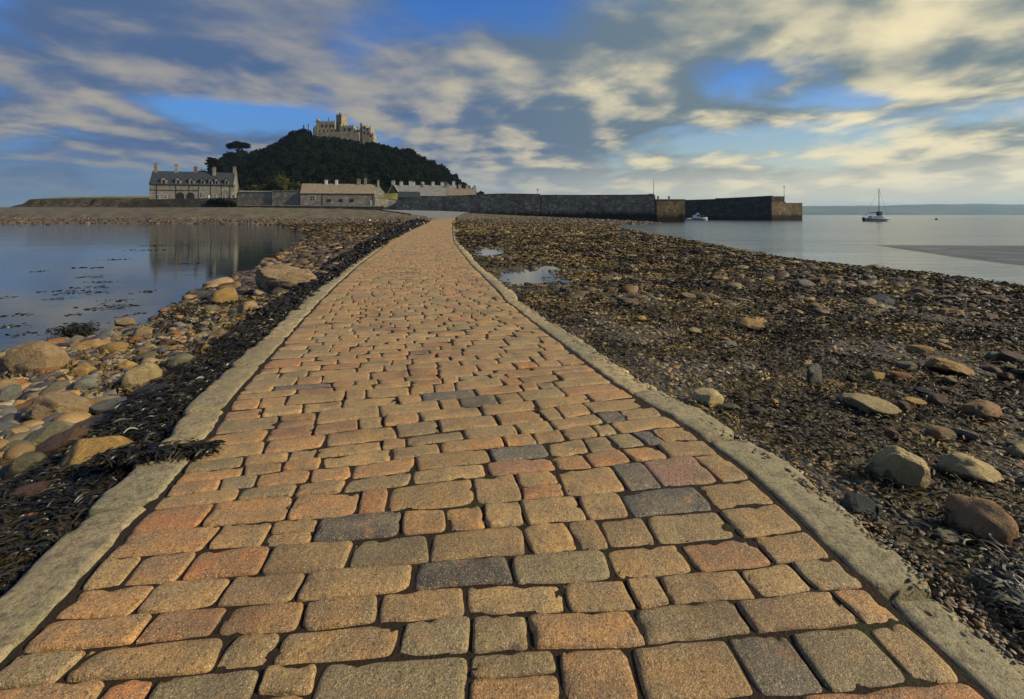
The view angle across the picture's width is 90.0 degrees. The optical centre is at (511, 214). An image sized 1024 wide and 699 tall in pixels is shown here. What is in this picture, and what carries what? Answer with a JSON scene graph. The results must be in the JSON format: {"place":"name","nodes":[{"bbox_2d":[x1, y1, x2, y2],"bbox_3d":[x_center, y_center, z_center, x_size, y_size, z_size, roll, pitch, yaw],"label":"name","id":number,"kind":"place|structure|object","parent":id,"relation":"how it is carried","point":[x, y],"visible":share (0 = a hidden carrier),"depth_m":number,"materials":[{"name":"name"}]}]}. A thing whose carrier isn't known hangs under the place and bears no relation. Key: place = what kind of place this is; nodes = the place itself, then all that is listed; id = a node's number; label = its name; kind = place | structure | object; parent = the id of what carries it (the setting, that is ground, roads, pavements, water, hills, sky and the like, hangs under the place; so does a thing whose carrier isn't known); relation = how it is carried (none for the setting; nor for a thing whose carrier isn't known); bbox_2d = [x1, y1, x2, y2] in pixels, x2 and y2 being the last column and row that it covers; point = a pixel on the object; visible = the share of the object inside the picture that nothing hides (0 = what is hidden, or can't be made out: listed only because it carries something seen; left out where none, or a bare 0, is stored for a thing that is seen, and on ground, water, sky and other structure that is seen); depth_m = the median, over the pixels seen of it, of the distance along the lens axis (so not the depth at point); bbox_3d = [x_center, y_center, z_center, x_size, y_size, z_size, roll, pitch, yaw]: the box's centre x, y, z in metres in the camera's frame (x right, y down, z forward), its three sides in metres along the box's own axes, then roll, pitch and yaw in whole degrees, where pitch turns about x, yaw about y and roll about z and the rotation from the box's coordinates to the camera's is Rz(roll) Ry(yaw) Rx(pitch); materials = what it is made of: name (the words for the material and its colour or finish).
{"place":"outdoors","nodes":[
{"label":"outdoors","id":0,"kind":"place"},
{"bbox_2d":[12,198,148,206],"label":"headland cliff","id":1,"kind":"structure","parent":0,"point":[96,202],"depth_m":227.49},
{"bbox_2d":[15,196,148,205],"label":"headland grass","id":2,"kind":"structure","parent":0,"point":[99,197],"depth_m":234.14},
{"bbox_2d":[0,218,991,698],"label":"path","id":3,"kind":"structure","parent":0,"point":[842,660],"depth_m":2.27,"materials":[{"name":"stone"}]},
{"bbox_2d":[0,218,1023,698],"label":"kerb","id":4,"kind":"structure","parent":3,"relation":"on","point":[44,584],"depth_m":2.51,"materials":[{"name":"stone"}]},
{"bbox_2d":[76,438,226,468],"bbox_3d":[-2.208,1.467,3.193,0.778,0.066,0.364,0,0,-14],"label":"seaweed","id":5,"kind":"object","parent":4,"relation":"on","point":[130,452],"visible":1,"depth_m":3.15,"materials":[{"name":"plant"}]},
{"bbox_2d":[0,215,1023,351],"bbox_3d":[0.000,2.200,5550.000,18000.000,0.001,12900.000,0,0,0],"label":"sea","id":6,"kind":"structure","parent":0,"point":[54,253],"depth_m":30.70,"materials":[{"name":"grey liquid"}]},
{"bbox_2d":[0,245,198,339],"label":"floating weed","id":7,"kind":"object","parent":6,"relation":"on","point":[60,298],"visible":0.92,"depth_m":13.23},
{"bbox_2d":[396,193,540,215],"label":"harbour wall","id":8,"kind":"structure","parent":6,"relation":"in","point":[515,204],"depth_m":175.56,"materials":[{"name":"stone"}]},
{"bbox_2d":[541,194,655,221],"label":"harbour wall","id":9,"kind":"structure","parent":6,"relation":"in","point":[639,207],"depth_m":164.31,"materials":[{"name":"stone"}]},
{"bbox_2d":[655,196,684,221],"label":"pier","id":10,"kind":"structure","parent":6,"relation":"in","point":[669,210],"depth_m":158.30,"materials":[{"name":"brown stone"}]},
{"bbox_2d":[685,196,767,219],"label":"pier","id":11,"kind":"structure","parent":6,"relation":"in","point":[747,208],"depth_m":219.61,"materials":[{"name":"stone"}]},
{"bbox_2d":[767,196,802,219],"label":"pier","id":12,"kind":"structure","parent":6,"relation":"in","point":[779,208],"depth_m":204.02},
{"bbox_2d":[862,193,889,220],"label":"sailing boat","id":13,"kind":"object","parent":6,"relation":"on","point":[878,217],"visible":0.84,"depth_m":171.38,"materials":[{"name":"white plastic"}]},
{"bbox_2d":[876,245,1023,265],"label":"sandbar","id":14,"kind":"structure","parent":6,"relation":"in","point":[1013,255],"depth_m":30.00,"materials":[{"name":"sand"}]},
{"bbox_2d":[0,207,1023,665],"bbox_3d":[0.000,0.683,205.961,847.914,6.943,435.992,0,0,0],"label":"ground","id":15,"kind":"structure","parent":0,"point":[246,213],"depth_m":5.11,"materials":[{"name":"gravel"}]},
{"bbox_2d":[1,452,47,479],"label":"boulder","id":16,"kind":"object","parent":15,"relation":"on","point":[22,463],"visible":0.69,"depth_m":3.46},
{"bbox_2d":[8,480,55,501],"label":"boulder","id":17,"kind":"object","parent":15,"relation":"on","point":[33,488],"visible":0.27,"depth_m":3.02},
{"bbox_2d":[36,427,95,458],"bbox_3d":[-3.216,1.693,3.699,0.382,0.230,0.245,-24,25,-32],"label":"boulder","id":18,"kind":"object","parent":15,"relation":"on","point":[55,442],"visible":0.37,"depth_m":3.65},
{"bbox_2d":[59,435,133,467],"bbox_3d":[-2.759,1.632,3.408,0.466,0.333,0.265,-21,21,-35],"label":"boulder","id":19,"kind":"object","parent":15,"relation":"on","point":[79,451],"visible":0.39,"depth_m":3.35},
{"bbox_2d":[89,396,127,414],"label":"boulder","id":20,"kind":"object","parent":15,"relation":"on","point":[102,407],"visible":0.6,"depth_m":4.60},
{"bbox_2d":[114,317,135,326],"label":"boulder","id":21,"kind":"object","parent":15,"relation":"on","point":[123,321],"visible":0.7,"depth_m":10.12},
{"bbox_2d":[133,351,156,361],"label":"boulder","id":22,"kind":"object","parent":15,"relation":"on","point":[146,354],"visible":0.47,"depth_m":6.33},
{"bbox_2d":[0,288,293,471],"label":"rubble","id":23,"kind":"object","parent":15,"relation":"on","point":[18,426],"visible":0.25,"depth_m":5.83,"materials":[{"name":"stone"}]},
{"bbox_2d":[0,378,20,387],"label":"boulder","id":24,"kind":"object","parent":23,"relation":"on","point":[5,382],"visible":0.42,"depth_m":5.50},
{"bbox_2d":[0,384,21,401],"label":"boulder","id":25,"kind":"object","parent":23,"relation":"on","point":[11,392],"visible":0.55,"depth_m":5.12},
{"bbox_2d":[2,440,33,450],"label":"boulder","id":26,"kind":"object","parent":23,"relation":"on","point":[10,444],"visible":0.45,"depth_m":3.81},
{"bbox_2d":[0,340,71,374],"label":"boulder","id":27,"kind":"object","parent":23,"relation":"on","point":[28,356],"visible":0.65,"depth_m":6.27,"materials":[{"name":"stone"}]},
{"bbox_2d":[22,422,69,445],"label":"boulder","id":28,"kind":"object","parent":23,"relation":"on","point":[40,435],"visible":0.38,"depth_m":3.99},
{"bbox_2d":[38,379,70,394],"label":"boulder","id":29,"kind":"object","parent":23,"relation":"on","point":[57,385],"visible":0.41,"depth_m":5.21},
{"bbox_2d":[20,391,93,419],"bbox_3d":[-4.020,1.753,4.565,0.567,0.322,0.400,6,5,-9],"label":"boulder","id":30,"kind":"object","parent":23,"relation":"on","point":[42,406],"visible":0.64,"depth_m":4.46,"materials":[{"name":"stone"}]},
{"bbox_2d":[45,320,106,336],"bbox_3d":[-7.965,2.082,9.419,1.264,0.266,0.793,0,0,0],"label":"seaweed","id":31,"kind":"object","parent":23,"relation":"on","point":[78,329],"visible":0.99,"depth_m":9.33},
{"bbox_2d":[67,362,96,375],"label":"boulder","id":32,"kind":"object","parent":23,"relation":"on","point":[84,368],"visible":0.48,"depth_m":5.85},
{"bbox_2d":[70,376,100,389],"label":"boulder","id":33,"kind":"object","parent":23,"relation":"on","point":[85,383],"visible":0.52,"depth_m":5.19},
{"bbox_2d":[68,340,114,351],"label":"boulder","id":34,"kind":"object","parent":23,"relation":"on","point":[85,345],"visible":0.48,"depth_m":7.37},
{"bbox_2d":[95,342,130,353],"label":"boulder","id":35,"kind":"object","parent":23,"relation":"on","point":[112,347],"visible":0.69,"depth_m":7.10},
{"bbox_2d":[116,360,137,369],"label":"boulder","id":36,"kind":"object","parent":23,"relation":"on","point":[125,364],"visible":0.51,"depth_m":5.92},
{"bbox_2d":[120,362,162,391],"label":"boulder","id":37,"kind":"object","parent":23,"relation":"on","point":[139,376],"visible":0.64,"depth_m":5.18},
{"bbox_2d":[133,326,149,335],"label":"boulder","id":38,"kind":"object","parent":23,"relation":"on","point":[142,330],"visible":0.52,"depth_m":8.05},
{"bbox_2d":[0,285,292,451],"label":"seaweed","id":39,"kind":"object","parent":23,"relation":"on","point":[128,389],"visible":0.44,"depth_m":7.48,"materials":[{"name":"plant"}]},
{"bbox_2d":[206,287,237,304],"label":"boulder","id":40,"kind":"object","parent":23,"relation":"on","point":[228,294],"visible":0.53,"depth_m":11.53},
{"bbox_2d":[237,301,258,312],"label":"boulder","id":41,"kind":"object","parent":23,"relation":"on","point":[245,306],"visible":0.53,"depth_m":9.36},
{"bbox_2d":[255,264,317,293],"bbox_3d":[-5.462,1.744,12.513,1.830,0.982,0.976,3,0,6],"label":"boulder","id":42,"kind":"object","parent":23,"relation":"on","point":[269,278],"visible":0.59,"depth_m":12.26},
{"bbox_2d":[0,305,295,596],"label":"seaweed","id":43,"kind":"object","parent":15,"relation":"on","point":[67,500],"visible":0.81,"depth_m":3.22,"materials":[{"name":"plant"}]},
{"bbox_2d":[129,383,169,398],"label":"boulder","id":44,"kind":"object","parent":15,"relation":"on","point":[155,387],"visible":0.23,"depth_m":4.82,"materials":[{"name":"stone"}]},
{"bbox_2d":[118,198,238,207],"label":"retaining wall","id":45,"kind":"structure","parent":15,"relation":"on","point":[194,202],"depth_m":175.57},
{"bbox_2d":[207,197,236,206],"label":"ivy bush","id":46,"kind":"object","parent":45,"relation":"attached to","point":[226,202],"visible":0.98,"depth_m":177.19,"materials":[{"name":"green plant"}]},
{"bbox_2d":[164,353,193,369],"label":"boulder","id":47,"kind":"object","parent":15,"relation":"on","point":[174,360],"visible":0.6,"depth_m":5.91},
{"bbox_2d":[149,162,238,198],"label":"stone house","id":48,"kind":"structure","parent":15,"relation":"on","point":[176,184],"depth_m":186.28,"materials":[{"name":"grey stone"}]},
{"bbox_2d":[205,330,227,339],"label":"boulder","id":49,"kind":"object","parent":15,"relation":"on","point":[215,333],"visible":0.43,"depth_m":7.19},
{"bbox_2d":[238,184,262,191],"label":"tree","id":50,"kind":"object","parent":15,"relation":"on","point":[252,188],"visible":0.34,"depth_m":203.44,"materials":[{"name":"green plant"}]},
{"bbox_2d":[238,191,271,204],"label":"garden wall","id":51,"kind":"structure","parent":15,"relation":"on","point":[255,197],"depth_m":188.39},
{"bbox_2d":[260,173,301,190],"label":"broad tree","id":52,"kind":"object","parent":15,"relation":"on","point":[281,182],"visible":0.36,"depth_m":202.99,"materials":[{"name":"green plant"}]},
{"bbox_2d":[272,190,300,204],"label":"garden wall","id":53,"kind":"structure","parent":15,"relation":"on","point":[286,197],"depth_m":187.16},
{"bbox_2d":[178,220,407,304],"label":"rubble","id":54,"kind":"object","parent":15,"relation":"on","point":[192,295],"visible":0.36,"depth_m":21.14,"materials":[{"name":"stone"}]},
{"bbox_2d":[202,277,233,287],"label":"boulder","id":55,"kind":"object","parent":54,"relation":"on","point":[219,281],"visible":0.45,"depth_m":15.10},
{"bbox_2d":[170,221,405,303],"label":"seaweed","id":56,"kind":"object","parent":54,"relation":"on","point":[378,226],"visible":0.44,"depth_m":54.01,"materials":[{"name":"plant"}]},
{"bbox_2d":[237,205,383,209],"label":"quay wall","id":57,"kind":"structure","parent":15,"relation":"on","point":[330,207],"depth_m":179.36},
{"bbox_2d":[0,210,659,224],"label":"beach rubble","id":58,"kind":"object","parent":15,"relation":"on","point":[544,219],"visible":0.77,"depth_m":131.61,"materials":[{"name":"stone"}]},
{"bbox_2d":[247,219,428,317],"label":"seaweed","id":59,"kind":"object","parent":15,"relation":"on","point":[299,293],"visible":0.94,"depth_m":13.91,"materials":[{"name":"plant"}]},
{"bbox_2d":[300,177,375,205],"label":"stone cottage","id":60,"kind":"structure","parent":15,"relation":"on","point":[337,194],"depth_m":188.71,"materials":[{"name":"grey stone"}]},
{"bbox_2d":[375,197,395,209],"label":"garden wall","id":61,"kind":"structure","parent":15,"relation":"on","point":[389,203],"depth_m":187.80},
{"bbox_2d":[397,192,419,198],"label":"terraced cottages","id":62,"kind":"structure","parent":15,"relation":"on","point":[404,195],"depth_m":209.13,"materials":[{"name":"stone"}]},
{"bbox_2d":[387,210,468,217],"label":"slipway","id":63,"kind":"structure","parent":15,"relation":"on","point":[440,214],"depth_m":154.87,"materials":[{"name":"concrete"}]},
{"bbox_2d":[420,182,446,197],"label":"terraced cottages","id":64,"kind":"structure","parent":15,"relation":"on","point":[431,191],"depth_m":215.86,"materials":[{"name":"stone"}]},
{"bbox_2d":[472,246,507,255],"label":"puddle","id":65,"kind":"object","parent":15,"relation":"on","point":[487,251],"visible":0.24,"depth_m":22.41,"materials":[{"name":"grey liquid"}]},
{"bbox_2d":[496,263,572,287],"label":"puddle","id":66,"kind":"object","parent":15,"relation":"on","point":[528,275],"visible":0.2,"depth_m":13.82,"materials":[{"name":"grey liquid"}]},
{"bbox_2d":[451,220,696,242],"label":"seaweed","id":67,"kind":"object","parent":15,"relation":"on","point":[530,230],"visible":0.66,"depth_m":62.87,"materials":[{"name":"plant"}]},
{"bbox_2d":[692,388,723,408],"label":"boulder","id":68,"kind":"object","parent":15,"relation":"on","point":[709,397],"visible":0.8,"depth_m":4.22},
{"bbox_2d":[722,403,740,413],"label":"boulder","id":69,"kind":"object","parent":15,"relation":"on","point":[726,406],"visible":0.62,"depth_m":4.11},
{"bbox_2d":[457,221,1023,318],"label":"shingle","id":70,"kind":"object","parent":15,"relation":"on","point":[880,305],"visible":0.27,"depth_m":14.47,"materials":[{"name":"gravel"}]},
{"bbox_2d":[453,231,1023,350],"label":"seaweed","id":71,"kind":"object","parent":70,"relation":"on","point":[679,270],"visible":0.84,"depth_m":12.90,"materials":[{"name":"plant"}]},
{"bbox_2d":[857,298,876,304],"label":"boulder","id":72,"kind":"object","parent":70,"relation":"on","point":[867,301],"visible":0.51,"depth_m":10.37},
{"bbox_2d":[869,294,894,305],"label":"boulder","id":73,"kind":"object","parent":70,"relation":"on","point":[885,299],"visible":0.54,"depth_m":10.65,"materials":[{"name":"stone"}]},
{"bbox_2d":[936,308,964,316],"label":"boulder","id":74,"kind":"object","parent":70,"relation":"on","point":[945,311],"visible":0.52,"depth_m":9.12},
{"bbox_2d":[737,317,764,330],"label":"boulder","id":75,"kind":"object","parent":15,"relation":"on","point":[748,323],"visible":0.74,"depth_m":7.66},
{"bbox_2d":[750,407,770,417],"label":"boulder","id":76,"kind":"object","parent":15,"relation":"on","point":[760,409],"visible":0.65,"depth_m":4.05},
{"bbox_2d":[522,301,1023,680],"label":"shingle","id":77,"kind":"object","parent":15,"relation":"on","point":[962,606],"visible":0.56,"depth_m":2.22,"materials":[{"name":"gravel"}]},
{"bbox_2d":[542,309,1023,643],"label":"seaweed","id":78,"kind":"object","parent":15,"relation":"on","point":[996,394],"visible":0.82,"depth_m":4.47,"materials":[{"name":"plant"}]},
{"bbox_2d":[796,279,813,287],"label":"boulder","id":79,"kind":"object","parent":15,"relation":"on","point":[803,283],"visible":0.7,"depth_m":13.47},
{"bbox_2d":[806,363,821,387],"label":"boulder","id":80,"kind":"object","parent":15,"relation":"on","point":[814,373],"visible":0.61,"depth_m":4.88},
{"bbox_2d":[842,491,885,518],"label":"boulder","id":81,"kind":"object","parent":15,"relation":"on","point":[861,504],"visible":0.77,"depth_m":2.68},
{"bbox_2d":[837,393,901,416],"bbox_3d":[3.008,1.612,4.317,0.310,0.184,0.416,0,0,-36],"label":"boulder","id":82,"kind":"object","parent":15,"relation":"on","point":[868,404],"visible":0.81,"depth_m":4.24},
{"bbox_2d":[865,371,884,380],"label":"boulder","id":83,"kind":"object","parent":15,"relation":"on","point":[876,375],"visible":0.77,"depth_m":5.25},
{"bbox_2d":[880,427,900,440],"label":"boulder","id":84,"kind":"object","parent":15,"relation":"on","point":[892,432],"visible":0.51,"depth_m":3.71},
{"bbox_2d":[864,445,930,490],"bbox_3d":[2.303,1.545,3.058,0.291,0.345,0.181,25,33,37],"label":"boulder","id":85,"kind":"object","parent":15,"relation":"on","point":[898,465],"visible":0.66,"depth_m":2.99,"materials":[{"name":"stone"}]},
{"bbox_2d":[886,371,911,380],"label":"boulder","id":86,"kind":"object","parent":15,"relation":"on","point":[904,375],"visible":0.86,"depth_m":5.30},
{"bbox_2d":[888,400,912,411],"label":"boulder","id":87,"kind":"object","parent":15,"relation":"on","point":[905,406],"visible":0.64,"depth_m":4.37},
{"bbox_2d":[895,361,917,371],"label":"boulder","id":88,"kind":"object","parent":15,"relation":"on","point":[903,365],"visible":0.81,"depth_m":5.67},
{"bbox_2d":[900,397,926,406],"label":"boulder","id":89,"kind":"object","parent":15,"relation":"on","point":[918,401],"visible":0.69,"depth_m":4.49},
{"bbox_2d":[906,345,934,354],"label":"boulder","id":90,"kind":"object","parent":15,"relation":"on","point":[923,349],"visible":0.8,"depth_m":6.45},
{"bbox_2d":[927,393,948,407],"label":"boulder","id":91,"kind":"object","parent":15,"relation":"on","point":[935,398],"visible":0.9,"depth_m":4.55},
{"bbox_2d":[924,425,956,442],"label":"boulder","id":92,"kind":"object","parent":15,"relation":"on","point":[941,431],"visible":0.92,"depth_m":3.77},
{"bbox_2d":[926,528,958,543],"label":"boulder","id":93,"kind":"object","parent":15,"relation":"on","point":[946,532],"visible":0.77,"depth_m":2.48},
{"bbox_2d":[937,376,957,384],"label":"boulder","id":94,"kind":"object","parent":15,"relation":"on","point":[947,379],"visible":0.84,"depth_m":5.19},
{"bbox_2d":[924,357,975,375],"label":"boulder","id":95,"kind":"object","parent":15,"relation":"on","point":[940,365],"visible":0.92,"depth_m":5.59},
{"bbox_2d":[951,427,978,439],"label":"boulder","id":96,"kind":"object","parent":15,"relation":"on","point":[969,435],"visible":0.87,"depth_m":3.80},
{"bbox_2d":[935,451,1003,485],"bbox_3d":[2.845,1.589,3.175,0.355,0.194,0.209,9,8,14],"label":"boulder","id":97,"kind":"object","parent":15,"relation":"on","point":[960,463],"visible":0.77,"depth_m":3.13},
{"bbox_2d":[916,521,1023,633],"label":"kelp","id":98,"kind":"object","parent":15,"relation":"on","point":[1014,597],"visible":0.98,"depth_m":2.15},
{"bbox_2d":[944,493,1018,549],"bbox_3d":[2.316,1.542,2.553,0.283,0.288,0.196,24,25,32],"label":"boulder","id":99,"kind":"object","parent":15,"relation":"on","point":[978,518],"visible":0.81,"depth_m":2.50,"materials":[{"name":"stone"}]},
{"bbox_2d":[961,399,1002,421],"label":"boulder","id":100,"kind":"object","parent":15,"relation":"on","point":[984,408],"visible":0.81,"depth_m":4.23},
{"bbox_2d":[978,364,1002,372],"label":"boulder","id":101,"kind":"object","parent":15,"relation":"on","point":[990,368],"visible":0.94,"depth_m":5.76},
{"bbox_2d":[996,372,1014,380],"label":"boulder","id":102,"kind":"object","parent":15,"relation":"on","point":[1003,376],"visible":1,"depth_m":5.42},
{"bbox_2d":[997,350,1023,364],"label":"boulder","id":103,"kind":"object","parent":15,"relation":"on","point":[1006,356],"visible":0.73,"depth_m":6.13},
{"bbox_2d":[1006,443,1023,458],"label":"boulder","id":104,"kind":"object","parent":15,"relation":"on","point":[1017,449],"visible":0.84,"depth_m":3.52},
{"bbox_2d":[0,0,1023,206],"label":"sky","id":105,"kind":"structure","parent":0,"point":[828,102],"materials":[{"name":"blue"}]},
{"bbox_2d":[802,204,1023,214],"bbox_3d":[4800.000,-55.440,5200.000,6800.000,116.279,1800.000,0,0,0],"label":"distant hills","id":106,"kind":"structure","parent":0,"point":[970,209],"depth_m":4723.83,"materials":[{"name":"grey"}]},
{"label":"hill","id":107,"kind":"structure","parent":0,"visible":0},
{"bbox_2d":[205,157,222,167],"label":"pine tree","id":108,"kind":"object","parent":107,"relation":"on","point":[212,162],"visible":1,"depth_m":259.08,"materials":[{"name":"green plant"}]},
{"bbox_2d":[225,140,250,155],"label":"pine tree","id":109,"kind":"object","parent":107,"relation":"on","point":[238,145],"visible":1,"depth_m":357.13,"materials":[{"name":"green plant"}]},
{"bbox_2d":[198,128,484,193],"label":"woodland","id":110,"kind":"object","parent":107,"relation":"on","point":[303,156],"visible":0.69,"depth_m":300.66,"materials":[{"name":"green plant"}]},
{"bbox_2d":[313,112,375,142],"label":"castle","id":111,"kind":"structure","parent":107,"relation":"on","point":[340,128],"depth_m":379.20,"materials":[{"name":"beige stone"}]},
{"bbox_2d":[395,181,455,197],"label":"terraced cottages","id":112,"kind":"structure","parent":107,"relation":"on","point":[410,187],"depth_m":239.22,"materials":[{"name":"stone"}]},
{"bbox_2d":[447,184,475,195],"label":"terraced cottages","id":113,"kind":"structure","parent":107,"relation":"on","point":[459,190],"depth_m":230.02,"materials":[{"name":"grey stone"}]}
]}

